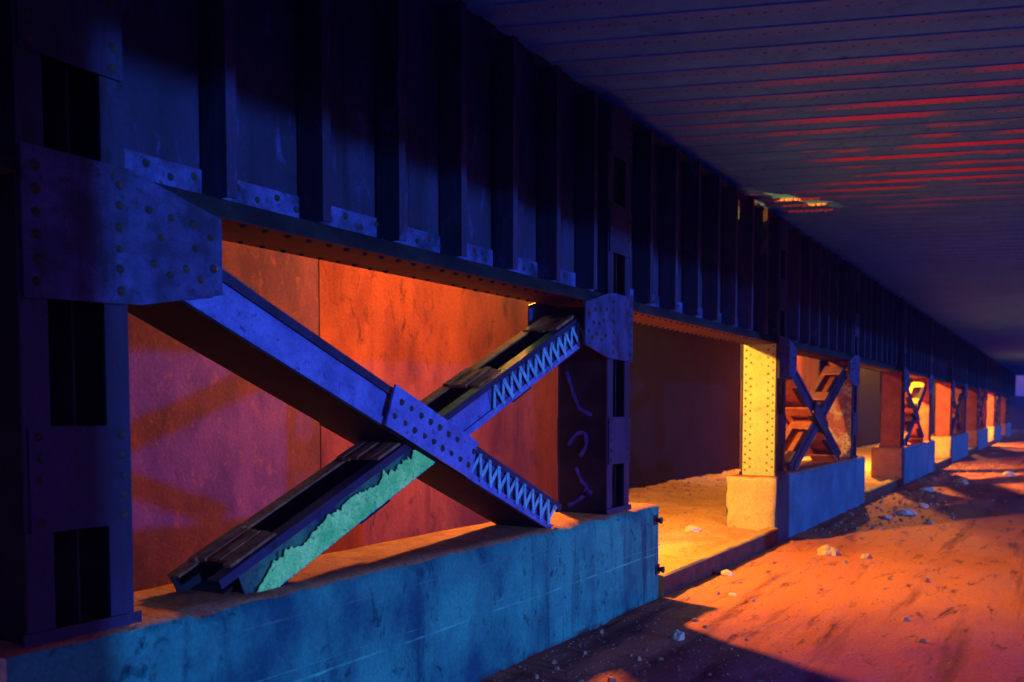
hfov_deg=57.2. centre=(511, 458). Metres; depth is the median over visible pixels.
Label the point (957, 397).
cross brace
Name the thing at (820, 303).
plate girder
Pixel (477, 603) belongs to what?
concrete plinth
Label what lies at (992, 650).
road
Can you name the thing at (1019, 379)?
sky
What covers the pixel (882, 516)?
rock
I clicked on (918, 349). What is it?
plate girder
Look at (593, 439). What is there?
riveted column
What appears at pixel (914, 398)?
cross brace
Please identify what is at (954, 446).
concrete plinth
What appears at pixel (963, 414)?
riveted column
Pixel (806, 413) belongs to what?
cross brace
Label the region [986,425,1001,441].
concrete plinth
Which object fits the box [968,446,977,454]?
kerb
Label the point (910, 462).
concrete plinth
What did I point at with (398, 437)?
cross brace
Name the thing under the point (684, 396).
concrete wall
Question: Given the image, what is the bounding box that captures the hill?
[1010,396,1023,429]
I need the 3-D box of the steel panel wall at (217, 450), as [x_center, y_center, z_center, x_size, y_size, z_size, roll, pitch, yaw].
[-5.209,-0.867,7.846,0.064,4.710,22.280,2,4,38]
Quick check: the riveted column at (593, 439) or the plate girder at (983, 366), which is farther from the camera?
the plate girder at (983, 366)
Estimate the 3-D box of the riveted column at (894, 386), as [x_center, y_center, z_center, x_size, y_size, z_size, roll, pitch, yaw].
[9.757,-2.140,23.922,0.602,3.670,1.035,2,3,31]
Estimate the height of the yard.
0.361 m
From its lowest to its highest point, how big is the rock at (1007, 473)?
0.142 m
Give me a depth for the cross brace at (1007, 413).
65.72 m
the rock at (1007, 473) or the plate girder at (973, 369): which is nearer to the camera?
the rock at (1007, 473)
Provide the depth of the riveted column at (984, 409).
47.79 m
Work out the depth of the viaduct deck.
8.88 m
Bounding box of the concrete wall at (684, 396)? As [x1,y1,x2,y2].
[629,323,934,488]
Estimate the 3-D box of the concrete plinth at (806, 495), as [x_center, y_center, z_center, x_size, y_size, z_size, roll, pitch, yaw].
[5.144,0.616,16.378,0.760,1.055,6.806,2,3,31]
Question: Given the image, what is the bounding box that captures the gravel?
[493,463,1017,681]
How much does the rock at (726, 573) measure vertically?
0.078 m
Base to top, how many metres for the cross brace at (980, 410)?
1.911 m
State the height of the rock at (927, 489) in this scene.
0.130 m
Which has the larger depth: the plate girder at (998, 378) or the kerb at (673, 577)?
the plate girder at (998, 378)
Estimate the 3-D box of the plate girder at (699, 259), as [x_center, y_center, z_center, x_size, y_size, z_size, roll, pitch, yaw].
[2.251,-2.399,11.110,0.500,1.811,5.198,2,3,31]
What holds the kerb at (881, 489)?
on the ground
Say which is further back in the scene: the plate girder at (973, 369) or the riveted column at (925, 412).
the plate girder at (973, 369)
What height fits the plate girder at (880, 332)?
1.812 m
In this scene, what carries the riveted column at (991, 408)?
on the concrete plinth at (994, 431)
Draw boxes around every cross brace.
[128,268,583,593]
[784,365,846,470]
[904,381,926,445]
[951,389,962,434]
[978,393,984,427]
[994,396,998,424]
[1006,398,1008,422]
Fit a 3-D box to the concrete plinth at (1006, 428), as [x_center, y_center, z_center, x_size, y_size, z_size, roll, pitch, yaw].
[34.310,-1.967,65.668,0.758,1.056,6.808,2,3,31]
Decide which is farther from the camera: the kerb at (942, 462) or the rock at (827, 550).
the kerb at (942, 462)
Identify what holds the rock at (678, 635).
on the road
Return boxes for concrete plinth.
[0,503,664,681]
[726,456,864,541]
[871,440,934,484]
[931,432,968,461]
[966,428,987,449]
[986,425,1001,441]
[1000,422,1010,436]
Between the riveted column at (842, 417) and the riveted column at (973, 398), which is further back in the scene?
the riveted column at (973, 398)
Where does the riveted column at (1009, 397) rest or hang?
on the concrete plinth at (1006, 428)
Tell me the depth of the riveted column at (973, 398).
43.14 m
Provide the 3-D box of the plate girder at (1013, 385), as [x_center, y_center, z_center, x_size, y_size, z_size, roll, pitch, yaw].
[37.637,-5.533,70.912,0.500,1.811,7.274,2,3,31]
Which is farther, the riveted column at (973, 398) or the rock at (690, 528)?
the riveted column at (973, 398)
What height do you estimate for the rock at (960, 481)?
0.159 m
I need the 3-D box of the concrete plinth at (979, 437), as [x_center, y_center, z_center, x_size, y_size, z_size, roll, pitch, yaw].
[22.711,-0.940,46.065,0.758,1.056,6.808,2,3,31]
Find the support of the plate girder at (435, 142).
attached to the riveted column at (97, 237)
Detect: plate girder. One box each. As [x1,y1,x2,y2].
[121,0,603,307]
[630,119,777,344]
[786,229,853,361]
[858,273,902,372]
[906,304,931,378]
[932,321,952,382]
[953,335,966,386]
[967,343,978,388]
[979,351,987,390]
[987,357,995,392]
[995,362,1001,393]
[1001,366,1006,394]
[1006,369,1010,395]
[1011,372,1015,397]
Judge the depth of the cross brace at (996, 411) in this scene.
55.98 m
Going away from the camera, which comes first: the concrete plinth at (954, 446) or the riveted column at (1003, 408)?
the concrete plinth at (954, 446)
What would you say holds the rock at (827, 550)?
on the road
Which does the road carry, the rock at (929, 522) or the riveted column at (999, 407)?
the rock at (929, 522)
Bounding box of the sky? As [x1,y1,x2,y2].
[1016,375,1023,395]
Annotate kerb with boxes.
[658,527,778,596]
[865,476,902,502]
[935,457,951,470]
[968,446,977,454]
[988,439,994,445]
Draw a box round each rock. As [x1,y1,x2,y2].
[671,629,684,640]
[684,525,700,531]
[721,570,733,575]
[817,544,839,555]
[860,553,871,558]
[877,514,890,518]
[894,508,916,515]
[917,503,928,507]
[919,487,934,491]
[923,521,934,524]
[952,478,968,483]
[1002,471,1014,475]
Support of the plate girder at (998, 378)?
attached to the viaduct deck
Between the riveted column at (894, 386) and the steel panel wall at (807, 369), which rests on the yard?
the steel panel wall at (807, 369)
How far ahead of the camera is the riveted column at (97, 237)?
3.92 m
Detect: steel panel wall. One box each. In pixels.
[128,240,557,591]
[738,355,819,468]
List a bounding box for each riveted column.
[0,0,222,647]
[528,101,632,514]
[739,216,796,475]
[818,267,860,458]
[879,300,909,446]
[909,319,933,440]
[934,333,954,435]
[955,342,968,432]
[966,350,979,429]
[980,356,988,427]
[986,376,995,425]
[996,369,1001,424]
[1000,368,1006,422]
[1007,373,1011,422]
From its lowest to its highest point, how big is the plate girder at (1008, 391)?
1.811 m
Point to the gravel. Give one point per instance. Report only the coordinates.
(638, 658)
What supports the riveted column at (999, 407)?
on the concrete plinth at (994, 431)
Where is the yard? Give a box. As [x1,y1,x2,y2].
[629,430,1012,566]
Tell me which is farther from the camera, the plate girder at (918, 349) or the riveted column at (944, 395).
the riveted column at (944, 395)
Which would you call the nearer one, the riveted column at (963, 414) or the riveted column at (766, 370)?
the riveted column at (766, 370)
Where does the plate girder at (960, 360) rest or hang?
attached to the viaduct deck
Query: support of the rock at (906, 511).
on the road
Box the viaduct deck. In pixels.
[433,0,1023,375]
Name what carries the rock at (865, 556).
on the road
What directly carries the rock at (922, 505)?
on the road
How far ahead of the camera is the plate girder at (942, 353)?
30.57 m
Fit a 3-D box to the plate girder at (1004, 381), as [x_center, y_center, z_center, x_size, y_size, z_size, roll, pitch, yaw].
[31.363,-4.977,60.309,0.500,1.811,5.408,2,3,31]
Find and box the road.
[480,432,1023,681]
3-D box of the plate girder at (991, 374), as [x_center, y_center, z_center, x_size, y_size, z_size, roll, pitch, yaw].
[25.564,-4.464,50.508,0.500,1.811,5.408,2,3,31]
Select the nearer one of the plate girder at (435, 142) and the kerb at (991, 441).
the plate girder at (435, 142)

